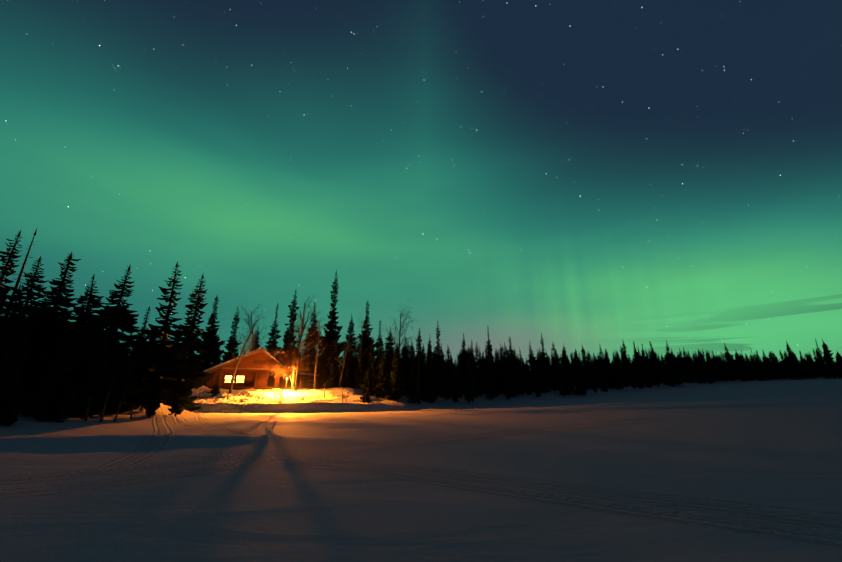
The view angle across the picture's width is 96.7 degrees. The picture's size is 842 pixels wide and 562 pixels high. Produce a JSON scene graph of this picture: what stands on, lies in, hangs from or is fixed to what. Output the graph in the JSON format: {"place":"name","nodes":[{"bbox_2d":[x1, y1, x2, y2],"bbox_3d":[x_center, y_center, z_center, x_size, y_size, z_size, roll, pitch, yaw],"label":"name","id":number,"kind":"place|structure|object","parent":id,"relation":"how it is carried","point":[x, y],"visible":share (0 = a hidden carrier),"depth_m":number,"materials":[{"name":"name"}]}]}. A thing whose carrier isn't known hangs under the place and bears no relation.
{"place":"outdoors","nodes":[
{"label":"outdoors","id":0,"kind":"place"},
{"bbox_2d":[0,376,841,561],"bbox_3d":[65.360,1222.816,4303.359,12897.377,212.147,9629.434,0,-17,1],"label":"snow ground","id":1,"kind":"structure","parent":0,"point":[777,442],"depth_m":7.57,"materials":[{"name":"snow"}]},
{"bbox_2d":[0,312,9,364],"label":"spruce","id":2,"kind":"object","parent":1,"relation":"on","point":[2,325],"visible":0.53,"depth_m":22.45,"materials":[{"name":"green plant"}]},
{"bbox_2d":[0,230,22,314],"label":"spruce","id":3,"kind":"object","parent":1,"relation":"on","point":[9,254],"visible":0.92,"depth_m":28.99,"materials":[{"name":"green plant"}]},
{"bbox_2d":[0,284,22,326],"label":"spruce","id":4,"kind":"object","parent":1,"relation":"on","point":[13,302],"visible":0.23,"depth_m":24.79,"materials":[{"name":"green plant"}]},
{"bbox_2d":[1,229,36,315],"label":"dead tree","id":5,"kind":"object","parent":1,"relation":"on","point":[21,272],"visible":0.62,"depth_m":29.94,"materials":[{"name":"wood"}]},
{"bbox_2d":[0,256,48,365],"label":"spruce","id":6,"kind":"object","parent":1,"relation":"on","point":[22,309],"visible":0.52,"depth_m":23.79,"materials":[{"name":"green plant"}]},
{"bbox_2d":[0,252,91,414],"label":"spruce","id":7,"kind":"object","parent":1,"relation":"on","point":[47,321],"visible":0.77,"depth_m":20.82,"materials":[{"name":"green plant"}]},
{"bbox_2d":[70,275,104,411],"bbox_3d":[-22.653,4.136,25.020,4.016,9.626,4.370,10,-20,-30],"label":"spruce","id":8,"kind":"object","parent":1,"relation":"on","point":[89,297],"visible":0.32,"depth_m":25.46,"materials":[{"name":"green plant"}]},
{"bbox_2d":[80,378,98,420],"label":"birch","id":9,"kind":"object","parent":1,"relation":"on","point":[87,412],"visible":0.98,"depth_m":20.06,"materials":[{"name":"brown plant"}]},
{"bbox_2d":[71,264,147,413],"bbox_3d":[-20.482,3.743,24.298,5.702,10.343,5.665,-3,-18,13],"label":"spruce","id":10,"kind":"object","parent":1,"relation":"on","point":[113,319],"visible":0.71,"depth_m":23.91,"materials":[{"name":"green plant"}]},
{"bbox_2d":[99,368,123,421],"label":"birch","id":11,"kind":"object","parent":1,"relation":"on","point":[102,413],"visible":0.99,"depth_m":20.52,"materials":[{"name":"brown plant"}]},
{"bbox_2d":[112,333,137,413],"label":"spruce","id":12,"kind":"object","parent":1,"relation":"on","point":[128,380],"visible":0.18,"depth_m":26.01,"materials":[{"name":"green plant"}]},
{"bbox_2d":[94,407,174,467],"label":"snowmobile track","id":13,"kind":"structure","parent":1,"relation":"on","point":[155,442],"depth_m":12.28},
{"bbox_2d":[124,335,153,404],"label":"spruce","id":14,"kind":"object","parent":1,"relation":"on","point":[135,355],"visible":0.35,"depth_m":27.44,"materials":[{"name":"green plant"}]},
{"bbox_2d":[130,306,150,358],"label":"spruce","id":15,"kind":"object","parent":1,"relation":"on","point":[144,327],"visible":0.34,"depth_m":31.43,"materials":[{"name":"green plant"}]},
{"bbox_2d":[135,338,163,410],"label":"spruce","id":16,"kind":"object","parent":1,"relation":"on","point":[138,404],"visible":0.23,"depth_m":27.71,"materials":[{"name":"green plant"}]},
{"bbox_2d":[142,354,163,417],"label":"spruce","id":17,"kind":"object","parent":1,"relation":"on","point":[152,404],"visible":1,"depth_m":24.14,"materials":[{"name":"green plant"}]},
{"bbox_2d":[129,261,192,410],"bbox_3d":[-19.922,4.264,29.378,4.380,12.270,4.279,6,-19,-20],"label":"spruce","id":18,"kind":"object","parent":1,"relation":"on","point":[171,359],"visible":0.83,"depth_m":28.68,"materials":[{"name":"green plant"}]},
{"bbox_2d":[166,341,190,416],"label":"spruce","id":19,"kind":"object","parent":1,"relation":"on","point":[181,388],"visible":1,"depth_m":27.40,"materials":[{"name":"green plant"}]},
{"bbox_2d":[167,325,201,411],"bbox_3d":[-24.824,9.091,39.171,4.697,9.830,4.667,-16,-23,39],"label":"spruce","id":20,"kind":"object","parent":1,"relation":"on","point":[190,406],"visible":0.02,"depth_m":38.09,"materials":[{"name":"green plant"}]},
{"bbox_2d":[165,275,215,405],"bbox_3d":[-21.697,5.434,35.132,5.329,13.400,4.227,14,-22,-38],"label":"spruce","id":21,"kind":"object","parent":1,"relation":"on","point":[197,379],"visible":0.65,"depth_m":35.13,"materials":[{"name":"green plant"}]},
{"bbox_2d":[196,296,224,385],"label":"spruce","id":22,"kind":"object","parent":1,"relation":"on","point":[211,339],"visible":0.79,"depth_m":62.89,"materials":[{"name":"green plant"}]},
{"bbox_2d":[207,376,219,395],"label":"spruce","id":23,"kind":"object","parent":1,"relation":"on","point":[216,390],"visible":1,"depth_m":45.80,"materials":[{"name":"green plant"}]},
{"bbox_2d":[218,308,240,364],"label":"spruce","id":24,"kind":"object","parent":1,"relation":"on","point":[231,342],"visible":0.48,"depth_m":66.14,"materials":[{"name":"green plant"}]},
{"bbox_2d":[203,347,284,389],"bbox_3d":[-25.302,13.847,54.672,10.000,7.340,10.300,6,-18,-18],"label":"cabin","id":25,"kind":"object","parent":1,"relation":"on","point":[251,374],"visible":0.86,"depth_m":51.62,"materials":[{"name":"brown wood"}]},
{"bbox_2d":[228,314,262,393],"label":"birch","id":26,"kind":"object","parent":1,"relation":"on","point":[237,363],"visible":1,"depth_m":48.01,"materials":[{"name":"brown plant"}]},
{"bbox_2d":[167,406,330,449],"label":"snowmobile track","id":27,"kind":"structure","parent":1,"relation":"on","point":[180,419],"depth_m":17.75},
{"bbox_2d":[240,303,267,350],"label":"birch","id":28,"kind":"object","parent":1,"relation":"on","point":[252,331],"visible":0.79,"depth_m":62.29,"materials":[{"name":"brown plant"}]},
{"bbox_2d":[265,305,280,358],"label":"spruce","id":29,"kind":"object","parent":1,"relation":"on","point":[272,344],"visible":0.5,"depth_m":63.97,"materials":[{"name":"green plant"}]},
{"bbox_2d":[193,388,356,460],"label":"snowmobile track","id":30,"kind":"structure","parent":1,"relation":"on","point":[201,418],"depth_m":15.97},
{"bbox_2d":[279,348,288,387],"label":"spruce","id":31,"kind":"object","parent":1,"relation":"on","point":[282,381],"visible":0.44,"depth_m":62.28,"materials":[{"name":"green plant"}]},
{"bbox_2d":[276,290,300,380],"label":"spruce","id":32,"kind":"object","parent":1,"relation":"on","point":[286,346],"visible":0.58,"depth_m":66.55,"materials":[{"name":"green plant"}]},
{"bbox_2d":[264,341,317,390],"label":"birch","id":33,"kind":"object","parent":1,"relation":"on","point":[289,361],"visible":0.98,"depth_m":49.97,"materials":[{"name":"brown plant"}]},
{"bbox_2d":[286,302,320,390],"bbox_3d":[-16.209,8.599,52.379,5.378,13.538,3.834,12,-21,-34],"label":"birch","id":34,"kind":"object","parent":1,"relation":"on","point":[298,348],"visible":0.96,"depth_m":52.69,"materials":[{"name":"brown plant"}]},
{"bbox_2d":[288,296,325,386],"bbox_3d":[-16.417,8.323,52.572,5.420,13.851,6.099,0,-17,1],"label":"birch","id":35,"kind":"object","parent":1,"relation":"on","point":[307,306],"visible":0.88,"depth_m":53.24,"materials":[{"name":"brown plant"}]},
{"bbox_2d":[297,303,320,387],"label":"spruce","id":36,"kind":"object","parent":1,"relation":"on","point":[312,358],"visible":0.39,"depth_m":66.00,"materials":[{"name":"brown plant"}]},
{"bbox_2d":[299,372,319,388],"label":"shed","id":37,"kind":"structure","parent":1,"relation":"on","point":[305,382],"depth_m":58.05,"materials":[{"name":"brown"}]},
{"bbox_2d":[310,357,326,388],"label":"spruce","id":38,"kind":"object","parent":1,"relation":"on","point":[320,385],"visible":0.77,"depth_m":58.74,"materials":[{"name":"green plant"}]},
{"bbox_2d":[310,317,327,388],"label":"birch","id":39,"kind":"object","parent":1,"relation":"on","point":[317,357],"visible":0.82,"depth_m":55.20,"materials":[{"name":"brown plant"}]},
{"bbox_2d":[0,418,649,484],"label":"track","id":40,"kind":"structure","parent":1,"relation":"on","point":[29,478],"depth_m":9.54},
{"bbox_2d":[0,421,659,498],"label":"track","id":41,"kind":"structure","parent":1,"relation":"on","point":[27,491],"depth_m":8.60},
{"bbox_2d":[315,269,345,387],"bbox_3d":[-14.754,7.809,61.685,4.472,21.075,4.572,-17,-24,41],"label":"spruce","id":42,"kind":"object","parent":1,"relation":"on","point":[332,336],"visible":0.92,"depth_m":60.56,"materials":[{"name":"green plant"}]},
{"bbox_2d":[326,356,336,387],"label":"spruce","id":43,"kind":"object","parent":1,"relation":"on","point":[332,380],"visible":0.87,"depth_m":58.32,"materials":[{"name":"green plant"}]},
{"bbox_2d":[334,359,341,387],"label":"spruce","id":44,"kind":"object","parent":1,"relation":"on","point":[338,376],"visible":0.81,"depth_m":56.84,"materials":[{"name":"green plant"}]},
{"bbox_2d":[328,329,357,386],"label":"birch","id":45,"kind":"object","parent":1,"relation":"on","point":[344,358],"visible":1,"depth_m":55.98,"materials":[{"name":"brown plant"}]},
{"bbox_2d":[336,315,357,388],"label":"spruce","id":46,"kind":"object","parent":1,"relation":"on","point":[351,338],"visible":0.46,"depth_m":68.58,"materials":[{"name":"green plant"}]},
{"bbox_2d":[343,341,354,387],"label":"spruce","id":47,"kind":"object","parent":1,"relation":"on","point":[348,379],"visible":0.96,"depth_m":60.12,"materials":[{"name":"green plant"}]},
{"bbox_2d":[353,349,363,388],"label":"spruce","id":48,"kind":"object","parent":1,"relation":"on","point":[359,378],"visible":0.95,"depth_m":56.84,"materials":[{"name":"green plant"}]},
{"bbox_2d":[345,314,372,389],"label":"birch","id":49,"kind":"object","parent":1,"relation":"on","point":[361,343],"visible":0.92,"depth_m":59.36,"materials":[{"name":"brown plant"}]},
{"bbox_2d":[360,371,372,402],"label":"spruce","id":50,"kind":"object","parent":1,"relation":"on","point":[366,383],"visible":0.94,"depth_m":45.21,"materials":[{"name":"green plant"}]},
{"bbox_2d":[355,300,378,370],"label":"spruce","id":51,"kind":"object","parent":1,"relation":"on","point":[364,346],"visible":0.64,"depth_m":62.61,"materials":[{"name":"green plant"}]},
{"bbox_2d":[360,345,379,395],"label":"spruce","id":52,"kind":"object","parent":1,"relation":"on","point":[372,378],"visible":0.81,"depth_m":50.14,"materials":[{"name":"green plant"}]},
{"bbox_2d":[374,321,384,373],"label":"spruce","id":53,"kind":"object","parent":1,"relation":"on","point":[379,347],"visible":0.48,"depth_m":70.23,"materials":[{"name":"green plant"}]},
{"bbox_2d":[375,341,387,399],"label":"spruce","id":54,"kind":"object","parent":1,"relation":"on","point":[381,383],"visible":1,"depth_m":48.51,"materials":[{"name":"green plant"}]},
{"bbox_2d":[380,328,404,378],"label":"spruce","id":55,"kind":"object","parent":1,"relation":"on","point":[389,354],"visible":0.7,"depth_m":58.84,"materials":[{"name":"green plant"}]},
{"bbox_2d":[386,356,401,400],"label":"spruce","id":56,"kind":"object","parent":1,"relation":"on","point":[396,395],"visible":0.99,"depth_m":47.25,"materials":[{"name":"green plant"}]},
{"bbox_2d":[385,344,406,397],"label":"spruce","id":57,"kind":"object","parent":1,"relation":"on","point":[399,377],"visible":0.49,"depth_m":50.13,"materials":[{"name":"green plant"}]},
{"bbox_2d":[385,299,418,361],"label":"birch","id":58,"kind":"object","parent":1,"relation":"on","point":[400,334],"visible":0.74,"depth_m":63.77,"materials":[{"name":"brown plant"}]},
{"bbox_2d":[401,338,409,370],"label":"spruce","id":59,"kind":"object","parent":1,"relation":"on","point":[404,354],"visible":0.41,"depth_m":79.90,"materials":[{"name":"brown plant"}]},
{"bbox_2d":[402,341,411,381],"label":"spruce","id":60,"kind":"object","parent":1,"relation":"on","point":[406,367],"visible":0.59,"depth_m":73.32,"materials":[{"name":"brown plant"}]},
{"bbox_2d":[414,328,425,375],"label":"spruce","id":61,"kind":"object","parent":1,"relation":"on","point":[419,340],"visible":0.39,"depth_m":65.22,"materials":[{"name":"brown plant"}]},
{"bbox_2d":[416,345,425,395],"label":"spruce","id":62,"kind":"object","parent":1,"relation":"on","point":[422,378],"visible":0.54,"depth_m":60.37,"materials":[{"name":"brown plant"}]},
{"bbox_2d":[433,321,445,380],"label":"spruce","id":63,"kind":"object","parent":1,"relation":"on","point":[436,358],"visible":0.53,"depth_m":64.83,"materials":[{"name":"brown plant"}]},
{"bbox_2d":[438,344,443,397],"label":"spruce","id":64,"kind":"object","parent":1,"relation":"on","point":[441,362],"visible":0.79,"depth_m":58.86,"materials":[{"name":"brown plant"}]},
{"bbox_2d":[439,355,452,399],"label":"spruce","id":65,"kind":"object","parent":1,"relation":"on","point":[446,385],"visible":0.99,"depth_m":55.04,"materials":[{"name":"brown plant"}]},
{"bbox_2d":[457,333,469,376],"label":"spruce","id":66,"kind":"object","parent":1,"relation":"on","point":[462,355],"visible":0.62,"depth_m":68.54,"materials":[{"name":"brown plant"}]},
{"bbox_2d":[461,348,470,387],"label":"spruce","id":67,"kind":"object","parent":1,"relation":"on","point":[468,356],"visible":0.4,"depth_m":66.23,"materials":[{"name":"brown plant"}]},
{"bbox_2d":[462,359,475,403],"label":"spruce","id":68,"kind":"object","parent":1,"relation":"on","point":[469,391],"visible":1,"depth_m":50.72,"materials":[{"name":"brown plant"}]},
{"bbox_2d":[472,342,484,397],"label":"spruce","id":69,"kind":"object","parent":1,"relation":"on","point":[479,383],"visible":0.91,"depth_m":56.75,"materials":[{"name":"brown plant"}]},
{"bbox_2d":[485,359,494,400],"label":"spruce","id":70,"kind":"object","parent":1,"relation":"on","point":[490,393],"visible":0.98,"depth_m":53.14,"materials":[{"name":"brown plant"}]},
{"bbox_2d":[485,327,494,369],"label":"spruce","id":71,"kind":"object","parent":1,"relation":"on","point":[488,345],"visible":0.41,"depth_m":71.05,"materials":[{"name":"brown plant"}]},
{"bbox_2d":[482,346,499,396],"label":"spruce","id":72,"kind":"object","parent":1,"relation":"on","point":[494,376],"visible":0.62,"depth_m":55.51,"materials":[{"name":"brown plant"}]},
{"bbox_2d":[163,453,841,545],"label":"cross track","id":73,"kind":"object","parent":1,"relation":"on","point":[771,527],"visible":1,"depth_m":5.77,"materials":[{"name":"snow"}]},
{"bbox_2d":[497,342,518,396],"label":"spruce","id":74,"kind":"object","parent":1,"relation":"on","point":[514,389],"visible":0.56,"depth_m":59.34,"materials":[{"name":"brown plant"}]},
{"bbox_2d":[502,355,514,399],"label":"spruce","id":75,"kind":"object","parent":1,"relation":"on","point":[507,383],"visible":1,"depth_m":54.39,"materials":[{"name":"brown plant"}]},
{"bbox_2d":[508,336,517,369],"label":"spruce","id":76,"kind":"object","parent":1,"relation":"on","point":[511,351],"visible":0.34,"depth_m":74.47,"materials":[{"name":"brown plant"}]},
{"bbox_2d":[206,449,841,526],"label":"cross track","id":77,"kind":"object","parent":1,"relation":"on","point":[830,518],"visible":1,"depth_m":6.50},
{"bbox_2d":[527,341,536,381],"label":"spruce","id":78,"kind":"object","parent":1,"relation":"on","point":[530,355],"visible":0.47,"depth_m":79.97,"materials":[{"name":"brown plant"}]},
{"bbox_2d":[530,352,539,388],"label":"spruce","id":79,"kind":"object","parent":1,"relation":"on","point":[536,365],"visible":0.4,"depth_m":69.28,"materials":[{"name":"brown plant"}]},
{"bbox_2d":[538,333,550,380],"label":"spruce","id":80,"kind":"object","parent":1,"relation":"on","point":[547,368],"visible":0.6,"depth_m":78.05,"materials":[{"name":"brown plant"}]},
{"bbox_2d":[546,355,558,392],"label":"spruce","id":81,"kind":"object","parent":1,"relation":"on","point":[552,376],"visible":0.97,"depth_m":63.91,"materials":[{"name":"brown plant"}]},
{"bbox_2d":[552,340,560,370],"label":"spruce","id":82,"kind":"object","parent":1,"relation":"on","point":[556,358],"visible":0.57,"depth_m":115.61,"materials":[{"name":"brown plant"}]},
{"bbox_2d":[555,355,570,395],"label":"spruce","id":83,"kind":"object","parent":1,"relation":"on","point":[563,382],"visible":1,"depth_m":58.52,"materials":[{"name":"brown plant"}]},
{"bbox_2d":[563,348,574,394],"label":"spruce","id":84,"kind":"object","parent":1,"relation":"on","point":[566,370],"visible":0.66,"depth_m":61.26,"materials":[{"name":"brown plant"}]},
{"bbox_2d":[570,358,589,394],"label":"spruce","id":85,"kind":"object","parent":1,"relation":"on","point":[580,387],"visible":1,"depth_m":60.56,"materials":[{"name":"brown plant"}]},
{"bbox_2d":[586,355,601,387],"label":"spruce","id":86,"kind":"object","parent":1,"relation":"on","point":[597,376],"visible":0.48,"depth_m":70.80,"materials":[{"name":"brown plant"}]},
{"bbox_2d":[600,371,607,391],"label":"spruce","id":87,"kind":"object","parent":1,"relation":"on","point":[604,388],"visible":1,"depth_m":64.56,"materials":[{"name":"brown plant"}]},
{"bbox_2d":[606,357,616,388],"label":"spruce","id":88,"kind":"object","parent":1,"relation":"on","point":[611,379],"visible":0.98,"depth_m":69.64,"materials":[{"name":"brown plant"}]},
{"bbox_2d":[614,350,623,390],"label":"spruce","id":89,"kind":"object","parent":1,"relation":"on","point":[619,383],"visible":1,"depth_m":66.92,"materials":[{"name":"brown plant"}]},
{"bbox_2d":[620,355,631,384],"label":"spruce","id":90,"kind":"object","parent":1,"relation":"on","point":[626,370],"visible":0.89,"depth_m":75.62,"materials":[{"name":"brown plant"}]},
{"bbox_2d":[627,354,640,388],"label":"spruce","id":91,"kind":"object","parent":1,"relation":"on","point":[632,378],"visible":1,"depth_m":69.20,"materials":[{"name":"brown plant"}]},
{"bbox_2d":[631,341,642,374],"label":"spruce","id":92,"kind":"object","parent":1,"relation":"on","point":[637,360],"visible":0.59,"depth_m":87.68,"materials":[{"name":"brown plant"}]},
{"bbox_2d":[636,364,644,388],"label":"spruce","id":93,"kind":"object","parent":1,"relation":"on","point":[641,385],"visible":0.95,"depth_m":71.07,"materials":[{"name":"brown plant"}]},
{"bbox_2d":[644,366,652,387],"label":"spruce","id":94,"kind":"object","parent":1,"relation":"on","point":[647,382],"visible":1,"depth_m":73.65,"materials":[{"name":"brown plant"}]},
{"bbox_2d":[644,349,653,385],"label":"spruce","id":95,"kind":"object","parent":1,"relation":"on","point":[647,365],"visible":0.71,"depth_m":79.59,"materials":[{"name":"brown plant"}]},
{"bbox_2d":[649,341,663,386],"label":"spruce","id":96,"kind":"object","parent":1,"relation":"on","point":[655,367],"visible":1,"depth_m":74.83,"materials":[{"name":"brown plant"}]},
{"bbox_2d":[662,340,685,384],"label":"spruce","id":97,"kind":"object","parent":1,"relation":"on","point":[671,365],"visible":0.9,"depth_m":79.07,"materials":[{"name":"brown plant"}]},
{"bbox_2d":[683,354,696,382],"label":"spruce","id":98,"kind":"object","parent":1,"relation":"on","point":[689,376],"visible":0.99,"depth_m":86.32,"materials":[{"name":"brown plant"}]},
{"bbox_2d":[693,353,705,383],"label":"spruce","id":99,"kind":"object","parent":1,"relation":"on","point":[703,377],"visible":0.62,"depth_m":88.62,"materials":[{"name":"brown plant"}]},
{"bbox_2d":[717,354,729,381],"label":"spruce","id":100,"kind":"object","parent":1,"relation":"on","point":[725,375],"visible":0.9,"depth_m":97.39,"materials":[{"name":"brown plant"}]},
{"bbox_2d":[732,355,739,381],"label":"spruce","id":101,"kind":"object","parent":1,"relation":"on","point":[737,376],"visible":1,"depth_m":98.82,"materials":[{"name":"brown plant"}]},
{"bbox_2d":[745,358,754,380],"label":"spruce","id":102,"kind":"object","parent":1,"relation":"on","point":[749,372],"visible":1,"depth_m":102.12,"materials":[{"name":"brown plant"}]},
{"bbox_2d":[762,352,779,379],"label":"spruce","id":103,"kind":"object","parent":1,"relation":"on","point":[770,373],"visible":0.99,"depth_m":110.56,"materials":[{"name":"brown plant"}]},
{"bbox_2d":[768,351,784,378],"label":"spruce","id":104,"kind":"object","parent":1,"relation":"on","point":[777,369],"visible":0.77,"depth_m":116.28,"materials":[{"name":"brown plant"}]},
{"bbox_2d":[786,341,800,379],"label":"spruce","id":105,"kind":"object","parent":1,"relation":"on","point":[793,367],"visible":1,"depth_m":113.82,"materials":[{"name":"brown plant"}]},
{"bbox_2d":[808,354,819,376],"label":"spruce","id":106,"kind":"object","parent":1,"relation":"on","point":[814,367],"visible":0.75,"depth_m":121.53,"materials":[{"name":"brown plant"}]},
{"bbox_2d":[815,339,829,378],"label":"spruce","id":107,"kind":"object","parent":1,"relation":"on","point":[823,371],"visible":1,"depth_m":117.70,"materials":[{"name":"brown plant"}]},
{"bbox_2d":[823,342,841,378],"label":"spruce","id":108,"kind":"object","parent":1,"relation":"on","point":[830,365],"visible":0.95,"depth_m":117.85,"materials":[{"name":"brown plant"}]},
{"bbox_2d":[0,0,841,365],"label":"sky","id":109,"kind":"structure","parent":0,"point":[576,174],"materials":[{"name":"green"}]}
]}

